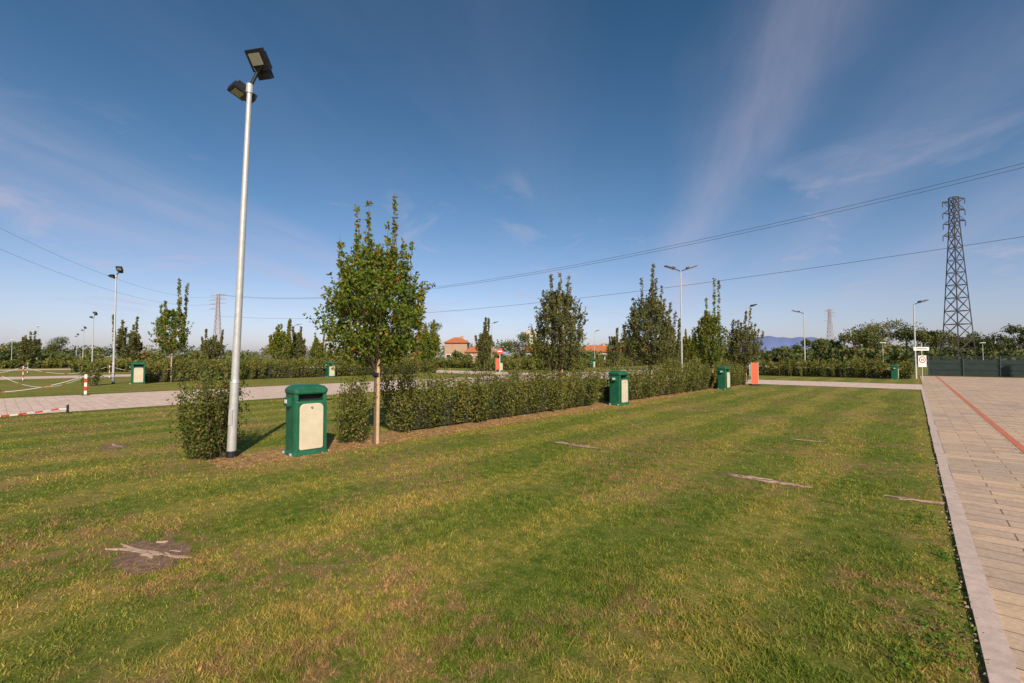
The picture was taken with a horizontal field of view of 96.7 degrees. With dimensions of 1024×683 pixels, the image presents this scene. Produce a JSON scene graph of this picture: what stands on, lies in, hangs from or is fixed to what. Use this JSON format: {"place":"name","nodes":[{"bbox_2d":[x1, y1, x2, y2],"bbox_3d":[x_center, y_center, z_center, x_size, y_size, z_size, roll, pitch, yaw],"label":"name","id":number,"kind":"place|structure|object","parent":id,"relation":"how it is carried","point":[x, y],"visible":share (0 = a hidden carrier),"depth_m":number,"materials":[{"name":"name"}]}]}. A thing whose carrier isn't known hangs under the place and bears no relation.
{"place":"outdoors","nodes":[
{"label":"outdoors","id":0,"kind":"place"},
{"bbox_2d":[0,369,70,370],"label":"paved road","id":1,"kind":"structure","parent":0,"point":[37,369],"depth_m":55.31,"materials":[{"name":"beige concrete"}]},
{"bbox_2d":[0,374,130,379],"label":"paved road","id":2,"kind":"structure","parent":0,"point":[73,376],"depth_m":33.89,"materials":[{"name":"beige concrete"}]},
{"bbox_2d":[0,369,657,414],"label":"paved road","id":3,"kind":"structure","parent":0,"point":[9,406],"depth_m":16.81,"materials":[{"name":"beige concrete"}]},
{"bbox_2d":[300,366,536,374],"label":"paved road","id":4,"kind":"structure","parent":0,"point":[452,371],"depth_m":44.60,"materials":[{"name":"grey asphalt"}]},
{"bbox_2d":[309,332,326,366],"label":"hornbeam tree","id":5,"kind":"object","parent":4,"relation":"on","point":[317,346],"visible":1,"depth_m":65.91,"materials":[{"name":"green plant"}]},
{"bbox_2d":[443,336,470,362],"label":"house","id":6,"kind":"structure","parent":0,"point":[460,344],"depth_m":121.52,"materials":[{"name":"paint"}]},
{"bbox_2d":[464,347,496,362],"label":"house","id":7,"kind":"structure","parent":0,"point":[472,351],"depth_m":114.96,"materials":[{"name":"ceramic"}]},
{"bbox_2d":[0,357,1023,682],"bbox_3d":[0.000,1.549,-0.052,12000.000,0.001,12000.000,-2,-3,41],"label":"ground","id":8,"kind":"structure","parent":0,"point":[758,523],"depth_m":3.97,"materials":[{"name":"green plant"}]},
{"bbox_2d":[5,341,19,348],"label":"broadleaf tree","id":9,"kind":"object","parent":8,"relation":"on","point":[15,344],"visible":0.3,"depth_m":118.62,"materials":[{"name":"green plant"}]},
{"bbox_2d":[17,330,41,363],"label":"hornbeam tree","id":10,"kind":"object","parent":8,"relation":"on","point":[26,346],"visible":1,"depth_m":61.56,"materials":[{"name":"green plant"}]},
{"bbox_2d":[0,404,68,416],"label":"barrier","id":11,"kind":"object","parent":8,"relation":"on","point":[67,408],"visible":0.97,"depth_m":12.18,"materials":[{"name":"metal"}]},
{"bbox_2d":[0,374,89,394],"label":"chain barrier","id":12,"kind":"object","parent":8,"relation":"on","point":[63,384],"visible":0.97,"depth_m":18.39,"materials":[{"name":"white paint"}]},
{"bbox_2d":[6,374,85,395],"bbox_3d":[-20.321,1.620,14.670,0.290,0.850,9.840,-2,-3,42],"label":"chain barrier","id":13,"kind":"object","parent":8,"relation":"on","point":[63,382],"visible":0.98,"depth_m":18.15,"materials":[{"name":"white paint"}]},
{"bbox_2d":[43,336,69,351],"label":"broadleaf tree","id":14,"kind":"object","parent":8,"relation":"on","point":[53,344],"visible":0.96,"depth_m":149.13,"materials":[{"name":"green plant"}]},
{"bbox_2d":[81,326,86,356],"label":"street lamp","id":15,"kind":"object","parent":8,"relation":"on","point":[83,337],"visible":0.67,"depth_m":70.92,"materials":[{"name":"metal"}]},
{"bbox_2d":[77,355,104,385],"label":"bush","id":16,"kind":"object","parent":8,"relation":"on","point":[95,370],"visible":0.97,"depth_m":24.23,"materials":[{"name":"green plant"}]},
{"bbox_2d":[1,365,180,380],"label":"chain barrier","id":17,"kind":"object","parent":8,"relation":"on","point":[109,366],"visible":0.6,"depth_m":30.51,"materials":[{"name":"white paint"}]},
{"bbox_2d":[89,312,97,361],"bbox_3d":[-43.968,0.011,47.721,0.669,6.291,0.425,0,-2,-6],"label":"street lamp","id":18,"kind":"object","parent":8,"relation":"on","point":[95,313],"visible":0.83,"depth_m":47.70,"materials":[{"name":"metal"}]},
{"bbox_2d":[101,443,127,448],"bbox_3d":[-6.888,1.811,7.889,0.690,0.011,0.386,-2,-3,41],"label":"soil patch","id":19,"kind":"object","parent":8,"relation":"on","point":[112,446],"visible":1,"depth_m":7.84,"materials":[{"name":"soil"}]},
{"bbox_2d":[108,266,123,383],"bbox_3d":[-22.922,-0.962,26.248,0.669,6.791,0.425,1,-2,-18],"label":"street lamp","id":20,"kind":"object","parent":8,"relation":"on","point":[119,269],"visible":1,"depth_m":26.21,"materials":[{"name":"metal"}]},
{"bbox_2d":[110,314,143,359],"bbox_3d":[-42.339,0.097,50.227,3.243,6.290,2.856,-2,-3,42],"label":"hornbeam tree","id":21,"kind":"object","parent":8,"relation":"on","point":[134,344],"visible":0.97,"depth_m":50.04,"materials":[{"name":"green plant"}]},
{"bbox_2d":[129,362,145,383],"bbox_3d":[-21.347,1.792,25.933,0.558,1.265,0.704,-2,-3,44],"label":"litter bin","id":22,"kind":"object","parent":8,"relation":"on","point":[137,372],"visible":0.98,"depth_m":25.76,"materials":[{"name":"green plastic"}]},
{"bbox_2d":[105,538,192,574],"bbox_3d":[-2.830,1.665,3.570,0.873,0.012,0.500,-2,-3,41],"label":"soil patch","id":23,"kind":"object","parent":8,"relation":"on","point":[156,552],"visible":1,"depth_m":3.54,"materials":[{"name":"soil"}]},
{"bbox_2d":[148,278,193,381],"bbox_3d":[-21.088,-0.711,28.314,2.302,6.434,2.270,0,-2,0],"label":"hornbeam tree","id":24,"kind":"object","parent":8,"relation":"on","point":[169,343],"visible":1,"depth_m":28.05,"materials":[{"name":"green plant"}]},
{"bbox_2d":[0,356,356,368],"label":"hedge","id":25,"kind":"object","parent":8,"relation":"on","point":[36,364],"visible":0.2,"depth_m":63.29,"materials":[{"name":"green plant"}]},
{"bbox_2d":[70,357,300,372],"bbox_3d":[-35.930,2.627,52.897,2.465,1.771,22.286,-2,-3,41],"label":"hedge","id":26,"kind":"object","parent":8,"relation":"on","point":[118,364],"visible":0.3,"depth_m":48.09,"materials":[{"name":"green plant"}]},
{"bbox_2d":[162,350,253,460],"bbox_3d":[-4.676,0.960,7.058,0.832,1.658,1.275,0,-2,1],"label":"bush","id":27,"kind":"object","parent":8,"relation":"on","point":[204,430],"visible":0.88,"depth_m":6.84,"materials":[{"name":"green plant"}]},
{"bbox_2d":[200,329,225,359],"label":"hornbeam tree","id":28,"kind":"object","parent":8,"relation":"on","point":[207,344],"visible":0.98,"depth_m":54.95,"materials":[{"name":"green plant"}]},
{"bbox_2d":[209,294,226,359],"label":"lattice pylon","id":29,"kind":"object","parent":8,"relation":"on","point":[217,300],"visible":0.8,"depth_m":216.27,"materials":[{"name":"metal"}]},
{"bbox_2d":[1,163,1023,318],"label":"power line","id":30,"kind":"object","parent":29,"relation":"attached to","point":[653,249],"visible":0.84,"depth_m":93.05,"materials":[{"name":"black metal"}]},
{"bbox_2d":[225,47,274,457],"bbox_3d":[-4.175,-1.402,7.164,0.682,6.390,0.426,-1,-2,16],"label":"street lamp","id":31,"kind":"object","parent":8,"relation":"on","point":[259,62],"visible":1,"depth_m":7.12,"materials":[{"name":"metal"}]},
{"bbox_2d":[267,318,295,367],"bbox_3d":[-24.297,0.320,47.906,2.877,5.689,2.681,0,-2,0],"label":"hornbeam tree","id":32,"kind":"object","parent":8,"relation":"on","point":[278,343],"visible":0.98,"depth_m":47.68,"materials":[{"name":"green plant"}]},
{"bbox_2d":[143,352,439,381],"bbox_3d":[-14.797,1.827,35.535,2.038,2.057,22.375,-2,-3,41],"label":"hedge","id":33,"kind":"object","parent":8,"relation":"on","point":[163,374],"visible":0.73,"depth_m":32.48,"materials":[{"name":"green plant"}]},
{"bbox_2d":[288,326,308,359],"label":"hornbeam tree","id":34,"kind":"object","parent":8,"relation":"on","point":[299,340],"visible":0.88,"depth_m":50.95,"materials":[{"name":"green plant"}]},
{"bbox_2d":[282,384,327,456],"bbox_3d":[-3.357,1.249,7.366,0.485,1.100,0.612,-2,-3,44],"label":"litter bin","id":35,"kind":"object","parent":8,"relation":"on","point":[306,418],"visible":1,"depth_m":7.21,"materials":[{"name":"green plastic"}]},
{"bbox_2d":[325,361,335,376],"bbox_3d":[-13.900,2.119,34.828,0.534,1.210,0.673,-2,-3,44],"label":"litter bin","id":36,"kind":"object","parent":8,"relation":"on","point":[330,372],"visible":0.84,"depth_m":34.63,"materials":[{"name":"green plastic"}]},
{"bbox_2d":[329,369,376,442],"bbox_3d":[-2.954,1.130,8.300,0.825,1.403,1.171,1,-2,-34],"label":"bush","id":37,"kind":"object","parent":8,"relation":"on","point":[357,410],"visible":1,"depth_m":8.16,"materials":[{"name":"green plant"}]},
{"bbox_2d":[303,193,435,443],"bbox_3d":[-2.507,-0.429,8.201,2.198,4.512,2.097,0,-2,0],"label":"hornbeam tree","id":38,"kind":"object","parent":8,"relation":"on","point":[382,279],"visible":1,"depth_m":7.96,"materials":[{"name":"green plant"}]},
{"bbox_2d":[416,319,440,361],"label":"hornbeam tree","id":39,"kind":"object","parent":8,"relation":"on","point":[433,348],"visible":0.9,"depth_m":42.69,"materials":[{"name":"green plant"}]},
{"bbox_2d":[422,321,442,360],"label":"broadleaf tree","id":40,"kind":"object","parent":8,"relation":"on","point":[437,329],"visible":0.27,"depth_m":95.69,"materials":[{"name":"green plant"}]},
{"bbox_2d":[182,387,725,477],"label":"fallen leaves","id":41,"kind":"object","parent":8,"relation":"on","point":[427,436],"visible":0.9,"depth_m":8.98,"materials":[{"name":"brown plant"}]},
{"bbox_2d":[474,317,492,368],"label":"hornbeam tree","id":42,"kind":"object","parent":8,"relation":"on","point":[483,350],"visible":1,"depth_m":48.44,"materials":[{"name":"green plant"}]},
{"bbox_2d":[380,355,606,433],"bbox_3d":[0.096,1.167,12.199,1.524,1.616,8.077,-2,-3,41],"label":"hedge","id":43,"kind":"object","parent":8,"relation":"on","point":[465,403],"visible":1,"depth_m":10.78,"materials":[{"name":"green plant"}]},
{"bbox_2d":[401,354,586,370],"bbox_3d":[-4.555,2.669,60.514,33.392,2.200,2.218,-2,-3,41],"label":"hedge","id":44,"kind":"object","parent":8,"relation":"on","point":[453,364],"visible":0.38,"depth_m":60.31,"materials":[{"name":"green plant"}]},
{"bbox_2d":[496,358,499,371],"bbox_3d":[-1.500,2.441,47.945,0.452,1.450,0.060,0,-2,0],"label":"notice board","id":45,"kind":"object","parent":8,"relation":"on","point":[497,363],"visible":0.97,"depth_m":47.92,"materials":[{"name":"metal"}]},
{"bbox_2d":[497,360,502,370],"bbox_3d":[-1.336,2.599,49.072,0.534,1.210,0.673,-2,-3,44],"label":"litter bin","id":46,"kind":"object","parent":8,"relation":"on","point":[501,365],"visible":0.52,"depth_m":48.93,"materials":[{"name":"green plastic"}]},
{"bbox_2d":[0,344,1023,365],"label":"shrub belt","id":47,"kind":"object","parent":8,"relation":"on","point":[840,354],"visible":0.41,"depth_m":82.48,"materials":[{"name":"green plant"}]},
{"bbox_2d":[0,339,1023,361],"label":"distant treeline","id":48,"kind":"object","parent":8,"relation":"on","point":[100,350],"visible":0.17,"depth_m":164.41,"materials":[{"name":"green plant"}]},
{"bbox_2d":[503,331,532,353],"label":"broadleaf tree","id":49,"kind":"object","parent":8,"relation":"on","point":[509,344],"visible":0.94,"depth_m":109.74,"materials":[{"name":"green plant"}]},
{"bbox_2d":[528,336,547,358],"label":"hornbeam tree","id":50,"kind":"object","parent":8,"relation":"on","point":[533,351],"visible":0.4,"depth_m":55.31,"materials":[{"name":"green plant"}]},
{"bbox_2d":[528,272,587,409],"bbox_3d":[1.392,-0.069,13.536,1.825,4.151,1.723,0,-2,0],"label":"hornbeam tree","id":51,"kind":"object","parent":8,"relation":"on","point":[569,349],"visible":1,"depth_m":13.30,"materials":[{"name":"green plant"}]},
{"bbox_2d":[476,356,646,370],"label":"hedge","id":52,"kind":"object","parent":8,"relation":"on","point":[608,361],"visible":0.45,"depth_m":55.29,"materials":[{"name":"green plant"}]},
{"bbox_2d":[553,441,602,448],"bbox_3d":[1.109,1.815,8.003,1.136,0.012,0.238,-2,-3,41],"label":"soil patch","id":53,"kind":"object","parent":8,"relation":"on","point":[571,444],"visible":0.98,"depth_m":8.01,"materials":[{"name":"soil"}]},
{"bbox_2d":[590,359,594,367],"bbox_3d":[11.229,3.079,63.316,0.534,1.210,0.673,-2,-3,44],"label":"litter bin","id":54,"kind":"object","parent":8,"relation":"on","point":[592,361],"visible":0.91,"depth_m":63.16,"materials":[{"name":"green plastic"}]},
{"bbox_2d":[594,330,598,357],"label":"street lamp","id":55,"kind":"object","parent":8,"relation":"on","point":[594,343],"visible":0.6,"depth_m":79.98,"materials":[{"name":"metal"}]},
{"bbox_2d":[605,327,621,365],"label":"hornbeam tree","id":56,"kind":"object","parent":8,"relation":"on","point":[616,347],"visible":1,"depth_m":69.59,"materials":[{"name":"green plant"}]},
{"bbox_2d":[609,370,628,405],"bbox_3d":[3.448,1.498,14.747,0.485,1.100,0.612,-2,-3,44],"label":"litter bin","id":57,"kind":"object","parent":8,"relation":"on","point":[619,387],"visible":1,"depth_m":14.58,"materials":[{"name":"green plastic"}]},
{"bbox_2d":[620,324,641,367],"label":"hornbeam tree","id":58,"kind":"object","parent":8,"relation":"on","point":[623,346],"visible":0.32,"depth_m":43.01,"materials":[{"name":"green plant"}]},
{"bbox_2d":[621,263,677,396],"bbox_3d":[5.394,-0.494,17.938,2.156,5.305,2.289,0,-2,0],"label":"hornbeam tree","id":59,"kind":"object","parent":8,"relation":"on","point":[658,321],"visible":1,"depth_m":17.57,"materials":[{"name":"green plant"}]},
{"bbox_2d":[589,355,750,401],"bbox_3d":[7.950,1.448,20.539,1.721,1.665,14.465,-2,-3,43],"label":"hedge","id":60,"kind":"object","parent":8,"relation":"on","point":[679,380],"visible":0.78,"depth_m":18.46,"materials":[{"name":"green plant"}]},
{"bbox_2d":[659,318,684,359],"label":"hornbeam tree","id":61,"kind":"object","parent":8,"relation":"on","point":[676,352],"visible":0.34,"depth_m":49.23,"materials":[{"name":"green plant"}]},
{"bbox_2d":[664,265,697,370],"bbox_3d":[10.063,-1.040,27.040,1.968,7.000,0.280,0,-2,0],"label":"street lamp","id":62,"kind":"object","parent":8,"relation":"on","point":[669,267],"visible":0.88,"depth_m":27.05,"materials":[{"name":"metal"}]},
{"bbox_2d":[683,329,699,360],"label":"hornbeam tree","id":63,"kind":"object","parent":8,"relation":"on","point":[689,342],"visible":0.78,"depth_m":56.99,"materials":[{"name":"green plant"}]},
{"bbox_2d":[693,278,728,387],"bbox_3d":[10.005,-0.434,22.727,1.793,5.501,1.679,0,-2,0],"label":"hornbeam tree","id":64,"kind":"object","parent":8,"relation":"on","point":[712,348],"visible":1,"depth_m":22.49,"materials":[{"name":"green plant"}]},
{"bbox_2d":[717,366,730,389],"bbox_3d":[10.125,1.735,21.788,0.485,1.100,0.612,-2,-3,44],"label":"litter bin","id":65,"kind":"object","parent":8,"relation":"on","point":[723,377],"visible":0.98,"depth_m":21.62,"materials":[{"name":"green plastic"}]},
{"bbox_2d":[724,308,766,383],"bbox_3d":[13.189,0.220,25.799,2.114,4.403,2.494,-1,-2,16],"label":"hornbeam tree","id":66,"kind":"object","parent":8,"relation":"on","point":[735,340],"visible":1,"depth_m":25.55,"materials":[{"name":"green plant"}]},
{"bbox_2d":[748,304,756,375],"bbox_3d":[19.683,-0.146,37.238,1.054,5.900,0.280,1,-2,-29],"label":"street lamp","id":67,"kind":"object","parent":8,"relation":"on","point":[748,327],"visible":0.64,"depth_m":37.06,"materials":[{"name":"metal"}]},
{"bbox_2d":[749,363,760,385],"bbox_3d":[13.150,1.741,24.655,0.450,1.280,0.300,0,-2,0],"label":"notice board","id":68,"kind":"object","parent":8,"relation":"on","point":[754,373],"visible":1,"depth_m":24.63,"materials":[{"name":"metal"}]},
{"bbox_2d":[716,472,814,488],"bbox_3d":[3.141,1.738,5.735,1.223,0.012,0.262,-2,-3,41],"label":"soil patch","id":69,"kind":"object","parent":8,"relation":"on","point":[770,481],"visible":1,"depth_m":5.68,"materials":[{"name":"soil"}]},
{"bbox_2d":[662,354,915,378],"bbox_3d":[21.325,1.929,37.696,18.152,1.955,2.160,-2,-3,41],"label":"hedge","id":70,"kind":"object","parent":8,"relation":"on","point":[877,371],"visible":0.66,"depth_m":34.79,"materials":[{"name":"green plant"}]},
{"bbox_2d":[792,310,805,367],"bbox_3d":[26.556,0.019,42.142,1.054,5.900,0.280,-1,-2,23],"label":"street lamp","id":71,"kind":"object","parent":8,"relation":"on","point":[804,334],"visible":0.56,"depth_m":41.95,"materials":[{"name":"metal"}]},
{"bbox_2d":[789,343,810,364],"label":"broadleaf tree","id":72,"kind":"object","parent":8,"relation":"on","point":[798,345],"visible":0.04,"depth_m":90.36,"materials":[{"name":"green plant"}]},
{"bbox_2d":[782,438,834,443],"bbox_3d":[5.472,1.829,8.415,0.863,0.012,0.206,-2,-3,41],"label":"soil patch","id":73,"kind":"object","parent":8,"relation":"on","point":[807,440],"visible":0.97,"depth_m":8.40,"materials":[{"name":"soil"}]},
{"bbox_2d":[800,338,832,362],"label":"broadleaf tree","id":74,"kind":"object","parent":8,"relation":"on","point":[818,345],"visible":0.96,"depth_m":76.88,"materials":[{"name":"green plant"}]},
{"bbox_2d":[824,309,835,340],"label":"lattice pylon","id":75,"kind":"object","parent":8,"relation":"on","point":[830,324],"visible":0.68,"depth_m":290.08,"materials":[{"name":"metal"}]},
{"bbox_2d":[821,339,843,356],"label":"broadleaf tree","id":76,"kind":"object","parent":8,"relation":"on","point":[836,343],"visible":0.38,"depth_m":79.03,"materials":[{"name":"green plant"}]},
{"bbox_2d":[834,327,883,357],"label":"broadleaf tree","id":77,"kind":"object","parent":8,"relation":"on","point":[861,336],"visible":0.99,"depth_m":75.68,"materials":[{"name":"green plant"}]},
{"bbox_2d":[863,334,890,362],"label":"broadleaf tree","id":78,"kind":"object","parent":8,"relation":"on","point":[879,345],"visible":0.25,"depth_m":80.88,"materials":[{"name":"green plant"}]},
{"bbox_2d":[855,318,907,341],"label":"umbrella pine tree","id":79,"kind":"object","parent":8,"relation":"on","point":[877,327],"visible":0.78,"depth_m":93.52,"materials":[{"name":"green plant"}]},
{"bbox_2d":[890,365,898,379],"bbox_3d":[26.352,2.112,31.341,0.436,0.990,0.551,-2,-3,44],"label":"litter bin","id":80,"kind":"object","parent":8,"relation":"on","point":[895,372],"visible":0.99,"depth_m":31.18,"materials":[{"name":"green plastic"}]},
{"bbox_2d":[886,321,937,351],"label":"umbrella pine tree","id":81,"kind":"object","parent":8,"relation":"on","point":[900,336],"visible":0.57,"depth_m":91.24,"materials":[{"name":"green plant"}]},
{"bbox_2d":[885,495,947,505],"bbox_3d":[4.381,1.710,4.913,0.617,0.012,0.166,-2,-3,41],"label":"soil patch","id":82,"kind":"object","parent":8,"relation":"on","point":[923,501],"visible":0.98,"depth_m":4.89,"materials":[{"name":"soil"}]},
{"bbox_2d":[913,300,927,378],"bbox_3d":[28.902,-0.168,32.138,1.054,5.600,0.280,0,-2,0],"label":"street lamp","id":83,"kind":"object","parent":8,"relation":"on","point":[915,366],"visible":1,"depth_m":32.11,"materials":[{"name":"metal"}]},
{"bbox_2d":[905,329,941,346],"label":"umbrella pine tree","id":84,"kind":"object","parent":8,"relation":"on","point":[926,337],"visible":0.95,"depth_m":87.28,"materials":[{"name":"green plant"}]},
{"bbox_2d":[879,474,988,682],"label":"weed plants","id":85,"kind":"object","parent":8,"relation":"on","point":[912,652],"visible":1,"depth_m":2.56,"materials":[{"name":"green plant"}]},
{"bbox_2d":[925,330,963,352],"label":"broadleaf tree","id":86,"kind":"object","parent":8,"relation":"on","point":[936,343],"visible":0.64,"depth_m":94.56,"materials":[{"name":"green plant"}]},
{"bbox_2d":[930,437,987,676],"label":"gravel crumbs","id":87,"kind":"object","parent":8,"relation":"on","point":[975,640],"visible":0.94,"depth_m":3.35,"materials":[{"name":"gravel"}]},
{"bbox_2d":[942,196,975,359],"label":"lattice pylon","id":88,"kind":"object","parent":8,"relation":"on","point":[956,310],"visible":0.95,"depth_m":84.36,"materials":[{"name":"metal"}]},
{"bbox_2d":[950,335,980,350],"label":"broadleaf tree","id":89,"kind":"object","parent":8,"relation":"on","point":[961,344],"visible":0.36,"depth_m":95.86,"materials":[{"name":"green plant"}]},
{"bbox_2d":[921,389,1020,682],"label":"kerb","id":90,"kind":"structure","parent":8,"relation":"on","point":[1000,666],"depth_m":3.00,"materials":[{"name":"concrete"}]},
{"bbox_2d":[928,356,1023,376],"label":"fence","id":91,"kind":"object","parent":8,"relation":"on","point":[989,366],"visible":0.99,"depth_m":35.21,"materials":[{"name":"green metal"}]},
{"bbox_2d":[964,331,1007,350],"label":"broadleaf tree","id":92,"kind":"object","parent":8,"relation":"on","point":[978,338],"visible":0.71,"depth_m":94.08,"materials":[{"name":"green plant"}]},
{"bbox_2d":[977,335,1019,351],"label":"broadleaf tree","id":93,"kind":"object","parent":8,"relation":"on","point":[1012,345],"visible":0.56,"depth_m":98.60,"materials":[{"name":"green plant"}]},
{"bbox_2d":[999,323,1023,348],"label":"broadleaf tree","id":94,"kind":"object","parent":8,"relation":"on","point":[1010,330],"visible":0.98,"depth_m":90.13,"materials":[{"name":"green plant"}]},
{"bbox_2d":[0,0,1023,356],"label":"sky","id":95,"kind":"structure","parent":0,"point":[510,138],"materials":[{"name":"blue"}]},
{"bbox_2d":[518,348,534,355],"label":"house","id":96,"kind":"structure","parent":0,"point":[528,351],"depth_m":111.33,"materials":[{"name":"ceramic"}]},
{"bbox_2d":[523,330,539,348],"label":"apartment block","id":97,"kind":"structure","parent":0,"point":[527,332],"depth_m":394.40,"materials":[{"name":"white paint"}]},
{"bbox_2d":[580,344,614,362],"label":"house","id":98,"kind":"structure","parent":0,"point":[602,348],"depth_m":110.28,"materials":[{"name":"ceramic"}]},
{"bbox_2d":[601,377,922,389],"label":"paved road","id":99,"kind":"structure","parent":0,"point":[859,385],"depth_m":25.25,"materials":[{"name":"beige concrete"}]},
{"bbox_2d":[721,336,848,351],"bbox_3d":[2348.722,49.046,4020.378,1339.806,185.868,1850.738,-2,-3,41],"label":"distant hill","id":100,"kind":"structure","parent":0,"point":[769,342],"depth_m":3814.94,"materials":[{"name":"blue"}]},
{"bbox_2d":[920,376,1023,682],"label":"paved path","id":101,"kind":"structure","parent":0,"point":[985,458],"depth_m":6.08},
{"bbox_2d":[913,343,928,378],"bbox_3d":[28.050,1.351,31.193,1.050,2.500,0.078,0,-2,0],"label":"traffic sign","id":102,"kind":"object","parent":101,"relation":"on","point":[921,361],"visible":0.9,"depth_m":31.17,"materials":[{"name":"metal"}]},
{"bbox_2d":[936,376,1023,452],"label":"painted line","id":103,"kind":"object","parent":101,"relation":"on","point":[1016,443],"visible":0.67,"depth_m":10.42,"materials":[{"name":"red paint"}]}
]}

